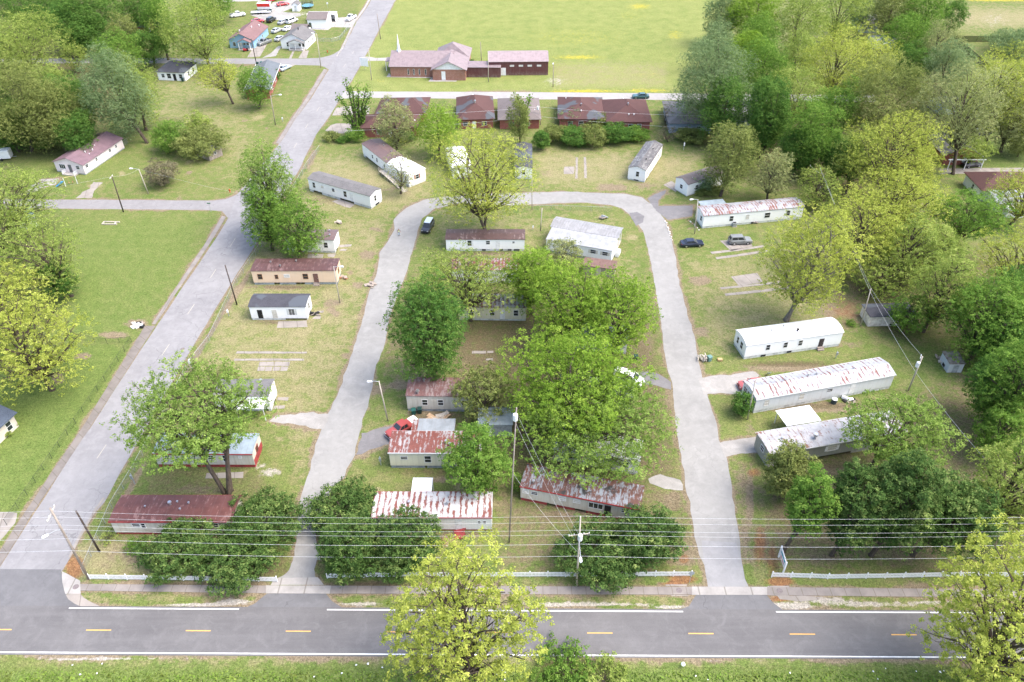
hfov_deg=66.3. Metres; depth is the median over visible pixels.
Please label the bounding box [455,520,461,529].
door
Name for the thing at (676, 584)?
concrete pad
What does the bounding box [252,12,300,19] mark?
gravel yard
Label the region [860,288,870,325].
utility pole
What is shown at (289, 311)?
window
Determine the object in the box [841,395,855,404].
rubbish heap
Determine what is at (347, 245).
concrete pad
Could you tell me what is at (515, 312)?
window
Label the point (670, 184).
concrete pad
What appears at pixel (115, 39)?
tree
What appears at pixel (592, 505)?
window
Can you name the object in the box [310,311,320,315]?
rubbish heap
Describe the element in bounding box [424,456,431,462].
window
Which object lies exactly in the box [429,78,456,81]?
concrete path
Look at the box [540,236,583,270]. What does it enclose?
tree
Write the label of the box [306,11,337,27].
garage
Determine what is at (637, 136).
shrub
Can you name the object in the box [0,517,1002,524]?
power line
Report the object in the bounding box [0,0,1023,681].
ground
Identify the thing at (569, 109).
power line
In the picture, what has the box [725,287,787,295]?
concrete pad
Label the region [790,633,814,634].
dash
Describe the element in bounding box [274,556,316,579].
park road
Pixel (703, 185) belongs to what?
shrub
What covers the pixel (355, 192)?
mobile home
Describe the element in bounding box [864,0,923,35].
tree
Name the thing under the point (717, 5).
tree
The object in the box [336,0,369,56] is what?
kerb
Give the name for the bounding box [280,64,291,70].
parked car
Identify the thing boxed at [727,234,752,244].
parked car
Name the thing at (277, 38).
parked car
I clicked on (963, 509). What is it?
evergreen tree
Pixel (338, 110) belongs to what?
driveway
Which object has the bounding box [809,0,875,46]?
tree
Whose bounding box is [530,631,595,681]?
shrub
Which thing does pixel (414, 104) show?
duplex house
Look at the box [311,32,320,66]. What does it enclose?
street lamp
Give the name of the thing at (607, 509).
door
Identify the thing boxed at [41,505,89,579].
utility pole
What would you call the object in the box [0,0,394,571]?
side road
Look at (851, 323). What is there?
shrub
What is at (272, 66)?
house
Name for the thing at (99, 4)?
tree
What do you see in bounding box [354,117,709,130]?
power line
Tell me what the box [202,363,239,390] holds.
shrub
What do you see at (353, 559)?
evergreen bush
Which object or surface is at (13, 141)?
shrub
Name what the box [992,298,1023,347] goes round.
tree
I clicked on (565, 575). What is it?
picket fence
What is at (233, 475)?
concrete pad
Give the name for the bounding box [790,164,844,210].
tree
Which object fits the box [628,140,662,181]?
mobile home
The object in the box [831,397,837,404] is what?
barrel
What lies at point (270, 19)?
parked car
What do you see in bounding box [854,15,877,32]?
house
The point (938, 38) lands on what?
tree
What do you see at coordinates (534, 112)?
duplex house
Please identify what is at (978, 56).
screen fence
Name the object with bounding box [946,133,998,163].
tree
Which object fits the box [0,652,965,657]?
road edge line
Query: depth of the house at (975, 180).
178.11 m
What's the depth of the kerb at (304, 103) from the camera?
224.55 m
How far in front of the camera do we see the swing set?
186.50 m
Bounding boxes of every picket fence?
[87,573,277,581]
[326,570,692,577]
[771,571,1023,578]
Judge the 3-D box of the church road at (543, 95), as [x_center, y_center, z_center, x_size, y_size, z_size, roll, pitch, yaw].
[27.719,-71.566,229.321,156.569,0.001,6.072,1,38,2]
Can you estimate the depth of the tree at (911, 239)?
144.59 m
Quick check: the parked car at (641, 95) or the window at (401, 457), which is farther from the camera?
the parked car at (641, 95)
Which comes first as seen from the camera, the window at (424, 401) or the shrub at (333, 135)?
the window at (424, 401)
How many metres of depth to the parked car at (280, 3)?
303.47 m
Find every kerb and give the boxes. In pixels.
[69,498,104,558]
[276,69,326,143]
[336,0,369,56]
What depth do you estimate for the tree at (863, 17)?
267.89 m
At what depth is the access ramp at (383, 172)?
187.77 m
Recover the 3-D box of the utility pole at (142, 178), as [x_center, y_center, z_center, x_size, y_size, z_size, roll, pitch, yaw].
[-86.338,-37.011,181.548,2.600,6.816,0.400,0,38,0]
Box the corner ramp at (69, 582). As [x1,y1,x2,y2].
[62,572,80,593]
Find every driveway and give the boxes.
[0,512,16,539]
[248,44,266,56]
[263,46,280,57]
[270,412,328,428]
[299,50,308,57]
[311,17,355,29]
[325,123,351,132]
[333,106,369,114]
[356,426,391,454]
[637,371,670,388]
[648,190,692,219]
[648,474,682,489]
[699,371,758,394]
[719,437,756,456]
[940,168,1023,173]
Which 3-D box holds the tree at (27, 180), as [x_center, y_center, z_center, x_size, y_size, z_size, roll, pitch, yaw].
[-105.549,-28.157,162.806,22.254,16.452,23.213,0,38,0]
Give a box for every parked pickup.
[229,11,245,17]
[257,38,271,45]
[345,14,356,20]
[384,415,417,439]
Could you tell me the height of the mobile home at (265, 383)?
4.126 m
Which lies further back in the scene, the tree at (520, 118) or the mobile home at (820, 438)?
the tree at (520, 118)
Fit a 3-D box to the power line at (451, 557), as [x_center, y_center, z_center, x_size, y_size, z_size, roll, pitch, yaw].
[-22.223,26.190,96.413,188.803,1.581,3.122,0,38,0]
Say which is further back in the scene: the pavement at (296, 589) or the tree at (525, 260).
the tree at (525, 260)
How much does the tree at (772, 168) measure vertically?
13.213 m
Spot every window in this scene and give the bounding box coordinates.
[5,420,13,430]
[131,523,140,526]
[286,309,296,314]
[400,456,407,459]
[422,399,427,404]
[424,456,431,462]
[437,400,443,405]
[465,240,473,245]
[513,310,517,315]
[588,249,597,253]
[588,502,602,509]
[600,251,609,255]
[763,399,769,405]
[764,212,770,217]
[798,393,804,399]
[824,444,839,451]
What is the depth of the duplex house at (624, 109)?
209.69 m
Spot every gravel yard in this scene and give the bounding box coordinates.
[28,178,58,191]
[216,0,260,1]
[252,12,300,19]
[268,0,298,12]
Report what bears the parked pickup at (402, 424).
on the driveway at (374, 438)
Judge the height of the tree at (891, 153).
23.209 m
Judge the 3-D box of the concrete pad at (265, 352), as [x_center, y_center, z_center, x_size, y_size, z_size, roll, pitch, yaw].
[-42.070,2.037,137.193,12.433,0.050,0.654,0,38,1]
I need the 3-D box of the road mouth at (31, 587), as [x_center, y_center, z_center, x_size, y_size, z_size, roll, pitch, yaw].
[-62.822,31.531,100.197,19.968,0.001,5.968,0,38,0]
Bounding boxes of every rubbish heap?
[130,320,144,328]
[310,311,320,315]
[364,281,376,287]
[427,410,450,418]
[453,528,465,538]
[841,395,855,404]
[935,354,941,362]
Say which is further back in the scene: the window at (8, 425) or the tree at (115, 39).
the tree at (115, 39)
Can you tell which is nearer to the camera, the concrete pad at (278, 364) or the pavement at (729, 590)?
the pavement at (729, 590)
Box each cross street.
[1,50,339,68]
[4,194,236,216]
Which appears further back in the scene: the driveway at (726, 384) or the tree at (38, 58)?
the tree at (38, 58)
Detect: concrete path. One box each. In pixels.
[77,182,101,197]
[361,56,385,60]
[387,74,430,77]
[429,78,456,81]
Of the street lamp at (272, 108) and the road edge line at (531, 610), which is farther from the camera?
the street lamp at (272, 108)
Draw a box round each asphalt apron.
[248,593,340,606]
[630,212,643,225]
[682,595,780,608]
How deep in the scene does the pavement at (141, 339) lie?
120.81 m
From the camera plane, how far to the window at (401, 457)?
114.40 m
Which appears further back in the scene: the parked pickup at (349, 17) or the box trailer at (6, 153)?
the parked pickup at (349, 17)
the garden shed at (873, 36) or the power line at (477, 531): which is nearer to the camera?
the power line at (477, 531)
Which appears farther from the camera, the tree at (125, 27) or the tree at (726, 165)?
the tree at (125, 27)
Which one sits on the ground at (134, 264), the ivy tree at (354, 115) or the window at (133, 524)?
the ivy tree at (354, 115)
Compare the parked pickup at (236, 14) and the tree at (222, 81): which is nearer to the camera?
the tree at (222, 81)
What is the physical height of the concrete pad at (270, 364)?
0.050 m
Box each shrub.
[0,119,35,147]
[24,130,58,149]
[96,527,118,547]
[122,535,149,556]
[140,157,181,187]
[148,118,187,153]
[168,124,232,160]
[182,109,213,130]
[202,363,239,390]
[321,130,340,141]
[335,136,351,142]
[344,125,368,141]
[400,130,415,140]
[509,471,522,491]
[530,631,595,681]
[531,129,550,149]
[541,122,566,141]
[555,107,580,122]
[556,124,593,147]
[571,650,628,681]
[579,123,610,146]
[585,111,606,127]
[602,121,636,143]
[623,124,651,141]
[656,125,680,141]
[658,104,672,125]
[673,127,707,144]
[693,171,717,190]
[694,184,719,195]
[730,390,755,417]
[846,317,855,326]
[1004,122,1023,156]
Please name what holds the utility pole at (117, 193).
on the ground at (134, 264)
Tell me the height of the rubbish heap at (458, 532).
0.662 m
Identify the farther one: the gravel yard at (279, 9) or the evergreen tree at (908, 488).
the gravel yard at (279, 9)
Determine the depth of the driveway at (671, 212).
176.27 m
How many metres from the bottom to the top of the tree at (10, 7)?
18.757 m
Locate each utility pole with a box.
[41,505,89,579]
[75,510,100,551]
[109,175,123,211]
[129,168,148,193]
[225,265,237,304]
[508,407,517,542]
[568,516,589,586]
[747,379,755,419]
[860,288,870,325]
[907,354,922,391]
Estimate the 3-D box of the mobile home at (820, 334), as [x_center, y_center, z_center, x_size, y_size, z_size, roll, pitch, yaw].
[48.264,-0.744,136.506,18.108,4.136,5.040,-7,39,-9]
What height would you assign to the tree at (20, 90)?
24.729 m
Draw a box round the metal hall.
[488,50,548,74]
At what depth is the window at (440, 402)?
124.14 m
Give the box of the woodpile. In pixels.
[697,353,706,361]
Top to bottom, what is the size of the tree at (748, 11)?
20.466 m
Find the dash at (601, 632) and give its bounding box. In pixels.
[587,632,611,633]
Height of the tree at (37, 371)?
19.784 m
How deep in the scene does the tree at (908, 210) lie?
153.77 m
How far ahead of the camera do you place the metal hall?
242.13 m
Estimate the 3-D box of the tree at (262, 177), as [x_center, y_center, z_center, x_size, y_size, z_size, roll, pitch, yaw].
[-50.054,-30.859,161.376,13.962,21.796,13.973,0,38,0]
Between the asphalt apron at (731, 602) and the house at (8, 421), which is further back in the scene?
the house at (8, 421)
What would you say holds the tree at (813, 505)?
on the ground at (134, 264)
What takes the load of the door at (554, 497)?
in the mobile home at (614, 497)
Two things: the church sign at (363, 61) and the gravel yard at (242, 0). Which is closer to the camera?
the church sign at (363, 61)
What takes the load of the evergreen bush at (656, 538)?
on the ground at (134, 264)
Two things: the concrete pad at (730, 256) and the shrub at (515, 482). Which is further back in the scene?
the concrete pad at (730, 256)
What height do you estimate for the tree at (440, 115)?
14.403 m
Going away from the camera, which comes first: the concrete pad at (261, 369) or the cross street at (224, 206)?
the concrete pad at (261, 369)
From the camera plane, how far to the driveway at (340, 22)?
285.98 m
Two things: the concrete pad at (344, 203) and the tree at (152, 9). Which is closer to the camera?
the concrete pad at (344, 203)
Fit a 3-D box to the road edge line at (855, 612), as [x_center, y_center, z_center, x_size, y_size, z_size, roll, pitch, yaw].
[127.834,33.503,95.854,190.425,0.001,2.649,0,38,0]
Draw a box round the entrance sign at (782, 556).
[778,546,787,572]
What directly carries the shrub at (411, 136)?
on the ground at (134, 264)
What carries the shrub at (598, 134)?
on the ground at (134, 264)
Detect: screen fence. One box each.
[954,38,989,67]
[956,36,1013,41]
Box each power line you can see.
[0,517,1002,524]
[14,529,1023,537]
[28,511,1012,518]
[28,525,1008,532]
[29,539,1002,546]
[31,550,998,558]
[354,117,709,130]
[414,107,692,115]
[810,165,977,450]
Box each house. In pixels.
[0,405,18,442]
[52,131,123,175]
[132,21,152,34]
[155,60,196,80]
[228,20,268,50]
[246,59,280,98]
[279,23,315,50]
[360,97,430,137]
[456,94,494,128]
[497,98,541,128]
[557,97,604,127]
[602,97,652,131]
[662,101,710,132]
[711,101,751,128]
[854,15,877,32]
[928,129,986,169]
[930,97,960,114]
[963,172,1023,217]
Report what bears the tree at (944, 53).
on the ground at (134, 264)
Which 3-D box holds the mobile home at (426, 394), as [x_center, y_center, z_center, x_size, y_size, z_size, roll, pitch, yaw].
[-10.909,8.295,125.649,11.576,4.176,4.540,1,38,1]
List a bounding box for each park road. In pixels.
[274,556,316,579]
[294,191,740,578]
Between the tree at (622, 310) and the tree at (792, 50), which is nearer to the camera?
the tree at (622, 310)
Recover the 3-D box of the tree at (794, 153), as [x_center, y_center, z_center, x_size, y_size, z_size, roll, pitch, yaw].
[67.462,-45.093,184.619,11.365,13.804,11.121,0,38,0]
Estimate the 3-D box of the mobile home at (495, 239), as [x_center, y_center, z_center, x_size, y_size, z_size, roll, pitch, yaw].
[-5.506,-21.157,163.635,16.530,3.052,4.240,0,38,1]
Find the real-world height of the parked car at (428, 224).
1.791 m
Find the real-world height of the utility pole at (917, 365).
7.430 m
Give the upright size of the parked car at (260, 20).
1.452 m
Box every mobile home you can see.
[108,495,242,533]
[152,433,262,466]
[213,379,276,418]
[248,294,311,319]
[250,258,340,285]
[285,228,339,252]
[307,171,381,208]
[361,138,405,172]
[371,478,492,529]
[386,157,425,186]
[388,418,481,467]
[405,377,479,411]
[445,229,524,250]
[446,146,471,177]
[451,258,519,282]
[458,293,526,320]
[514,142,532,178]
[519,463,644,520]
[546,216,622,259]
[553,427,642,474]
[570,324,628,353]
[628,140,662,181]
[675,166,724,195]
[695,197,804,227]
[734,317,843,358]
[741,357,895,412]
[754,405,907,465]
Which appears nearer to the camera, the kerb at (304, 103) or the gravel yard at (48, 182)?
the gravel yard at (48, 182)
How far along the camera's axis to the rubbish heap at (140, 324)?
143.12 m
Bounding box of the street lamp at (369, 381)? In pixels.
[367,380,388,420]
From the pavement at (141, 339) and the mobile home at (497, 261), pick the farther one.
the mobile home at (497, 261)
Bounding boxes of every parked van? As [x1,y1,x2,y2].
[285,16,297,23]
[614,366,644,386]
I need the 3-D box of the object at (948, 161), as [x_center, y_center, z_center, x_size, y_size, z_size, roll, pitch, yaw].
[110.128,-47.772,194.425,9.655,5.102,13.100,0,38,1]
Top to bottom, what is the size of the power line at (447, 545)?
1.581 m
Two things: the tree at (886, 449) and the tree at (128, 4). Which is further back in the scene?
the tree at (128, 4)
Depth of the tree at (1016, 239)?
145.48 m
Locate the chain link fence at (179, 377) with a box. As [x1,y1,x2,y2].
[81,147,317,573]
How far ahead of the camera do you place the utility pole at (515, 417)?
96.20 m
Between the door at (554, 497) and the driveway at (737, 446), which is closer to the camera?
the door at (554, 497)
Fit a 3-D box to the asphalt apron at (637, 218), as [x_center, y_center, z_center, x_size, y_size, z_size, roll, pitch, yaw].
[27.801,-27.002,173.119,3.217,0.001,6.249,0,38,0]
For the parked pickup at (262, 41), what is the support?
on the driveway at (258, 50)
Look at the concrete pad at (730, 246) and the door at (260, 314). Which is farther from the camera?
the concrete pad at (730, 246)
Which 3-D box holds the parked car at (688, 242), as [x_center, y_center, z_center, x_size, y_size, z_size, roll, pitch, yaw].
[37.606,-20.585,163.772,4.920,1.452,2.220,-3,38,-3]
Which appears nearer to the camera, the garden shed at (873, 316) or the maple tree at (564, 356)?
the maple tree at (564, 356)
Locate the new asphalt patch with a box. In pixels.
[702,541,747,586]
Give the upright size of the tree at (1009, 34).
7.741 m
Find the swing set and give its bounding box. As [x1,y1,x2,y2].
[56,175,77,186]
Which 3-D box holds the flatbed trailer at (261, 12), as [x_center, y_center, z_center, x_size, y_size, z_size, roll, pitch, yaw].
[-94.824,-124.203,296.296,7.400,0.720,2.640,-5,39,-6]
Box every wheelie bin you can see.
[411,407,415,414]
[417,406,421,413]
[707,354,712,361]
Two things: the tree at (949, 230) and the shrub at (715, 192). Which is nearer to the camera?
the tree at (949, 230)
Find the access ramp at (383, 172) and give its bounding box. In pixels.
[378,166,407,191]
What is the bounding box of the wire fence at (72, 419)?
[3,334,131,524]
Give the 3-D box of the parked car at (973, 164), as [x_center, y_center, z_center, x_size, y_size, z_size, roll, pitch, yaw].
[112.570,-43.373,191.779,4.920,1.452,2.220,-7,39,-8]
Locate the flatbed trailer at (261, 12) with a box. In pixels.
[251,10,270,14]
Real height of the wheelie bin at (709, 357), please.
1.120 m
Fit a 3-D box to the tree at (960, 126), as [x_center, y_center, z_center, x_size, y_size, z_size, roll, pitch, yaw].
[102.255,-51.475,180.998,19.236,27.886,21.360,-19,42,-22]
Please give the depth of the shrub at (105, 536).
105.77 m
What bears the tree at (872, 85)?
on the ground at (134, 264)
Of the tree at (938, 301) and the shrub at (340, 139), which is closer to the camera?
the tree at (938, 301)
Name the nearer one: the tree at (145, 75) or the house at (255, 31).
the tree at (145, 75)
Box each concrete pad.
[205,472,242,478]
[234,358,303,360]
[236,351,306,353]
[257,366,264,370]
[266,362,273,365]
[273,405,284,408]
[274,362,281,365]
[277,320,307,327]
[277,397,288,400]
[307,254,323,257]
[332,199,354,207]
[339,244,351,246]
[472,351,485,353]
[564,167,573,173]
[575,157,577,178]
[584,157,586,177]
[664,181,676,191]
[665,584,686,585]
[711,245,763,253]
[716,250,767,258]
[720,281,779,288]
[721,240,751,249]
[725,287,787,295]
[732,273,761,285]
[768,586,789,595]
[778,596,819,601]
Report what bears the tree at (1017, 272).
on the ground at (134, 264)
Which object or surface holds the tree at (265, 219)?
on the ground at (134, 264)
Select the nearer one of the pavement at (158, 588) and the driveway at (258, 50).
the pavement at (158, 588)
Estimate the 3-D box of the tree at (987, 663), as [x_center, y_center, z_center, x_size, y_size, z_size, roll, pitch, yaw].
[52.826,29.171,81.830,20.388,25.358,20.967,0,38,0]
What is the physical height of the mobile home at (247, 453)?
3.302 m
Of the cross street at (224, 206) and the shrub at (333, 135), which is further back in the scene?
the shrub at (333, 135)
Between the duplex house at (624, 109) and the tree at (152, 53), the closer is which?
the duplex house at (624, 109)
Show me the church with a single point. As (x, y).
(450, 61)
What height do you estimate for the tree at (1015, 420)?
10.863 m
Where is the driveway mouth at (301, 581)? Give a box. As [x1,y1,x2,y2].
[271,577,323,584]
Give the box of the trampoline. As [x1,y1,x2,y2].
[301,2,313,6]
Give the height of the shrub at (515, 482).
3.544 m
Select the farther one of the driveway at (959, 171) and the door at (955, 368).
the driveway at (959, 171)
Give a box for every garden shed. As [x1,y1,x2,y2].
[195,143,222,160]
[291,0,301,11]
[478,407,512,435]
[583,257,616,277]
[860,302,914,326]
[867,35,895,48]
[940,351,965,372]
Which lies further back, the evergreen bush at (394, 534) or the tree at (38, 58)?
the tree at (38, 58)
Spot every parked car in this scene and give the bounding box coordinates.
[251,18,264,22]
[266,16,276,22]
[271,27,281,32]
[274,35,282,40]
[276,1,288,6]
[277,19,284,24]
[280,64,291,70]
[282,25,290,30]
[421,217,434,233]
[632,92,648,98]
[679,238,703,247]
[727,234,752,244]
[736,377,758,389]
[961,160,982,168]
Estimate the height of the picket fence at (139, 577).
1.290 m
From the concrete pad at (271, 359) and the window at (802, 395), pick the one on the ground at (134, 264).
the concrete pad at (271, 359)
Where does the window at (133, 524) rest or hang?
in the mobile home at (140, 510)
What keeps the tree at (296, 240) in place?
on the ground at (134, 264)
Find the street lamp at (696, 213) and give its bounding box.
[689,199,697,233]
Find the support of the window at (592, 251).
in the mobile home at (599, 241)
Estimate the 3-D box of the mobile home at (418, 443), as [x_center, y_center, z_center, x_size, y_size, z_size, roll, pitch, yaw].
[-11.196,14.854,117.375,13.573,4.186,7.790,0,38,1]
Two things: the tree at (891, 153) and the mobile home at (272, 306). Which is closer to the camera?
the mobile home at (272, 306)
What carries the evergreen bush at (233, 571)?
on the ground at (134, 264)
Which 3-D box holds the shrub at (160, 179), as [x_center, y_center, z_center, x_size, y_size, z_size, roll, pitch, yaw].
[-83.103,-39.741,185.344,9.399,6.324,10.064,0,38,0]
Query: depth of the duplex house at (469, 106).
211.62 m
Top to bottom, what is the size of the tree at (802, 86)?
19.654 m
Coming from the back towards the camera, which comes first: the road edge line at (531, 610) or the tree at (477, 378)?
the tree at (477, 378)
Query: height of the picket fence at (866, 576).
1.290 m
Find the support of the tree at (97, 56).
on the ground at (134, 264)
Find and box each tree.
[0,0,60,33]
[0,3,73,76]
[0,30,34,92]
[0,54,56,153]
[0,87,34,151]
[0,163,65,234]
[0,198,43,257]
[0,210,85,298]
[0,258,55,336]
[0,284,100,405]
[14,76,92,153]
[26,62,79,97]
[35,72,102,134]
[37,259,79,299]
[38,0,107,52]
[48,0,127,43]
[51,107,98,152]
[57,41,89,70]
[60,15,102,52]
[74,37,156,143]
[86,26,146,72]
[86,45,112,73]
[99,346,278,494]
[105,8,141,50]
[106,49,163,130]
[112,0,169,30]
[130,29,172,67]
[138,0,177,59]
[145,0,238,67]
[186,53,238,103]
[187,0,236,22]
[230,135,306,232]
[234,65,272,108]
[240,179,284,251]
[268,191,329,257]
[335,76,359,134]
[352,82,373,133]
[370,92,415,151]
[379,264,470,382]
[379,525,554,681]
[381,147,415,193]
[404,239,517,321]
[411,102,462,157]
[425,121,542,229]
[435,418,516,499]
[447,359,522,424]
[494,321,659,451]
[497,245,562,317]
[504,93,529,142]
[513,91,532,128]
[516,365,683,489]
[521,255,616,345]
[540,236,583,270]
[576,263,663,359]
[661,28,763,134]
[696,69,756,146]
[701,0,740,38]
[701,119,764,196]
[702,17,736,70]
[719,0,780,44]
[724,27,769,77]
[735,10,782,61]
[736,31,795,106]
[738,97,790,152]
[744,72,793,159]
[746,147,797,198]
[751,200,873,321]
[760,438,823,498]
[765,61,828,135]
[771,0,832,54]
[776,123,824,177]
[780,26,821,87]
[782,93,848,175]
[782,461,842,553]
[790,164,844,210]
[795,20,884,101]
[804,73,864,151]
[806,181,906,280]
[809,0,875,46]
[818,133,859,183]
[822,456,894,557]
[827,120,884,190]
[834,106,954,203]
[837,388,972,471]
[841,163,958,252]
[843,0,879,33]
[844,49,942,151]
[846,31,902,83]
[846,246,925,302]
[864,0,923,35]
[865,443,960,561]
[867,198,925,256]
[874,210,959,289]
[879,9,935,67]
[884,292,936,334]
[887,148,939,203]
[892,39,938,82]
[895,127,945,177]
[898,0,951,43]
[900,240,986,333]
[905,507,1023,681]
[908,466,1007,562]
[910,57,1013,174]
[910,219,971,279]
[915,17,968,77]
[922,37,979,95]
[925,186,1020,246]
[935,75,994,137]
[940,0,970,32]
[941,265,1023,370]
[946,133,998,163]
[952,38,1023,146]
[962,335,1023,434]
[962,348,1023,422]
[964,425,1023,542]
[967,308,1023,371]
[970,398,1023,463]
[971,223,1023,289]
[978,27,1023,58]
[980,72,1023,155]
[984,264,1023,311]
[985,166,1023,226]
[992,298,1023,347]
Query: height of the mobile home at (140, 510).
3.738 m
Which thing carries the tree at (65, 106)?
on the ground at (134, 264)
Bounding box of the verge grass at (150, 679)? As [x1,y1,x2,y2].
[0,666,1023,681]
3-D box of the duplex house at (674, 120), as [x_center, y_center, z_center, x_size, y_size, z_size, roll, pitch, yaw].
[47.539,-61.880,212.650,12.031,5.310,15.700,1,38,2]
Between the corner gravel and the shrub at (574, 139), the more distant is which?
the shrub at (574, 139)
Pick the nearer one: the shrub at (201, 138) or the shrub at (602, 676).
the shrub at (602, 676)
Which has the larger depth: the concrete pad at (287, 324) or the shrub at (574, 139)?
the shrub at (574, 139)
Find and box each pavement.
[0,326,154,564]
[80,584,265,592]
[152,216,225,323]
[266,585,330,593]
[331,586,691,594]
[692,587,766,594]
[767,587,1020,597]
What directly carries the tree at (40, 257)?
on the ground at (134, 264)
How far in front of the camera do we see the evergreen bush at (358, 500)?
106.58 m
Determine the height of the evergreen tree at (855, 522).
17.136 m
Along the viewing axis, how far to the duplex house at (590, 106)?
211.62 m
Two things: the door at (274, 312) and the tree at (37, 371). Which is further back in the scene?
the door at (274, 312)
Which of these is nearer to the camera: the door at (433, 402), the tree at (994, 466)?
the tree at (994, 466)
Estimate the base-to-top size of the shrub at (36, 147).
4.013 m
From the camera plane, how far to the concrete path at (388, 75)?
242.38 m
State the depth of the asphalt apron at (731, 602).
97.89 m
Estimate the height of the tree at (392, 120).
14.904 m
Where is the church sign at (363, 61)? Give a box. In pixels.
[360,58,367,66]
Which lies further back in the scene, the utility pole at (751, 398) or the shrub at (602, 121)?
the shrub at (602, 121)
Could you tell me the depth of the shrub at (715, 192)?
180.96 m
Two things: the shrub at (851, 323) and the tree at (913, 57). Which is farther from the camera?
the tree at (913, 57)
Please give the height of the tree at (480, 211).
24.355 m
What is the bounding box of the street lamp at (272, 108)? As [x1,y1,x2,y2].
[270,94,281,124]
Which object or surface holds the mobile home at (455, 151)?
on the ground at (134, 264)
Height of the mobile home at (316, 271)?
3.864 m
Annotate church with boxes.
[385,35,500,79]
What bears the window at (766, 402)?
in the mobile home at (810, 385)
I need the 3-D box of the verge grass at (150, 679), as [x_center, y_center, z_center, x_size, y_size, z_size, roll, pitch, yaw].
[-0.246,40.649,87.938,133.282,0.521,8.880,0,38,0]
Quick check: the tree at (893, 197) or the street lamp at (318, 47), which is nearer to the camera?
the tree at (893, 197)
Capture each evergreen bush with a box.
[131,515,217,587]
[185,514,285,599]
[220,483,306,559]
[292,474,379,539]
[314,507,388,587]
[367,504,444,583]
[550,511,647,597]
[610,501,688,573]
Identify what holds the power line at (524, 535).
attached to the utility pole at (68, 542)
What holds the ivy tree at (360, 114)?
on the ground at (134, 264)
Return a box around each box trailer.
[0,147,13,160]
[256,2,273,10]
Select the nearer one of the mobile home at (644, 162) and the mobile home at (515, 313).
the mobile home at (515, 313)
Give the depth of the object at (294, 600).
98.40 m
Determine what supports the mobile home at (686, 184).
on the ground at (134, 264)
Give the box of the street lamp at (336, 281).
[333,266,343,302]
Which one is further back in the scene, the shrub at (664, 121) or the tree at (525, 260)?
the shrub at (664, 121)
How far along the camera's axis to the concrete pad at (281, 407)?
126.18 m
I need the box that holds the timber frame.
[102,221,119,224]
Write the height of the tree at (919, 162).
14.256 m
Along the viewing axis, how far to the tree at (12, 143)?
196.05 m
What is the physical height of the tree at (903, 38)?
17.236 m
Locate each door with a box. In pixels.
[156,523,163,532]
[257,310,263,317]
[271,310,277,317]
[313,274,318,281]
[431,400,436,408]
[441,71,445,79]
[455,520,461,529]
[496,241,499,248]
[500,310,504,318]
[501,68,505,74]
[549,494,556,504]
[604,505,610,513]
[818,338,824,346]
[848,384,855,393]
[952,365,959,371]
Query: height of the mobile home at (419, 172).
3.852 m
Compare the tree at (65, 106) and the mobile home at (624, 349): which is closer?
the mobile home at (624, 349)
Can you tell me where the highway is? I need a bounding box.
[0,606,1023,659]
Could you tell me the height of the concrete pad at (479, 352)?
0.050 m
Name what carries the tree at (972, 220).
on the ground at (134, 264)
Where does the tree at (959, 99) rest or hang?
on the ground at (134, 264)
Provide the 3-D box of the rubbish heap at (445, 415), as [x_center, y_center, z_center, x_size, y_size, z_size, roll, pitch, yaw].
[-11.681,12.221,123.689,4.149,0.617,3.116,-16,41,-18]
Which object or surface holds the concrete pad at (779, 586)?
on the ground at (134, 264)
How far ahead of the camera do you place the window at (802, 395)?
124.71 m
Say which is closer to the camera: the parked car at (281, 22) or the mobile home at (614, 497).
the mobile home at (614, 497)
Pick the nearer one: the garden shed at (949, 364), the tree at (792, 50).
the garden shed at (949, 364)
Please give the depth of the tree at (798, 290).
133.20 m
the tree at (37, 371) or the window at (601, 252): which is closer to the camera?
the tree at (37, 371)
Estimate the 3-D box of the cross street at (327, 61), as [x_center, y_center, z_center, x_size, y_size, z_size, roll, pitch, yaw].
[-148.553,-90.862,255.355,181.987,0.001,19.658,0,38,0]
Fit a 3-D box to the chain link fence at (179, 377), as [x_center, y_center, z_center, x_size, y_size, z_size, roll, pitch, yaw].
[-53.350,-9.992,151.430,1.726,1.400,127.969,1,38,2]
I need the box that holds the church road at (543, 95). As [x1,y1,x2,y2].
[341,91,869,101]
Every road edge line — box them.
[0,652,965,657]
[69,607,238,609]
[327,609,682,611]
[776,611,1004,612]
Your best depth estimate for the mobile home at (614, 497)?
108.49 m
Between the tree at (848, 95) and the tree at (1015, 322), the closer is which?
the tree at (1015, 322)
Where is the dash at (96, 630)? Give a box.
[86,629,110,630]
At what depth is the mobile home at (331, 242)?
162.22 m
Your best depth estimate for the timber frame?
172.81 m
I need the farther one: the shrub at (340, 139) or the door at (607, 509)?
the shrub at (340, 139)
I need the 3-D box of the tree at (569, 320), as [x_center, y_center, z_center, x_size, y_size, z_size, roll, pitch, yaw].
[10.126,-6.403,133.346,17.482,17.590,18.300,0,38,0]
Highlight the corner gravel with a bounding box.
[66,594,98,605]
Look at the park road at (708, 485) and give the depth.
130.75 m
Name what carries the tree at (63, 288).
on the ground at (134, 264)
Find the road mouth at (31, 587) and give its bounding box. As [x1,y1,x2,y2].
[0,569,78,605]
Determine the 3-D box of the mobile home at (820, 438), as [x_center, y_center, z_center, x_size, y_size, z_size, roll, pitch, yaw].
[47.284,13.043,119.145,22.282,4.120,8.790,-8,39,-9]
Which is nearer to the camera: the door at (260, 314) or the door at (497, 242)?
the door at (260, 314)
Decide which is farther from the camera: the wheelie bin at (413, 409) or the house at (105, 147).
the house at (105, 147)

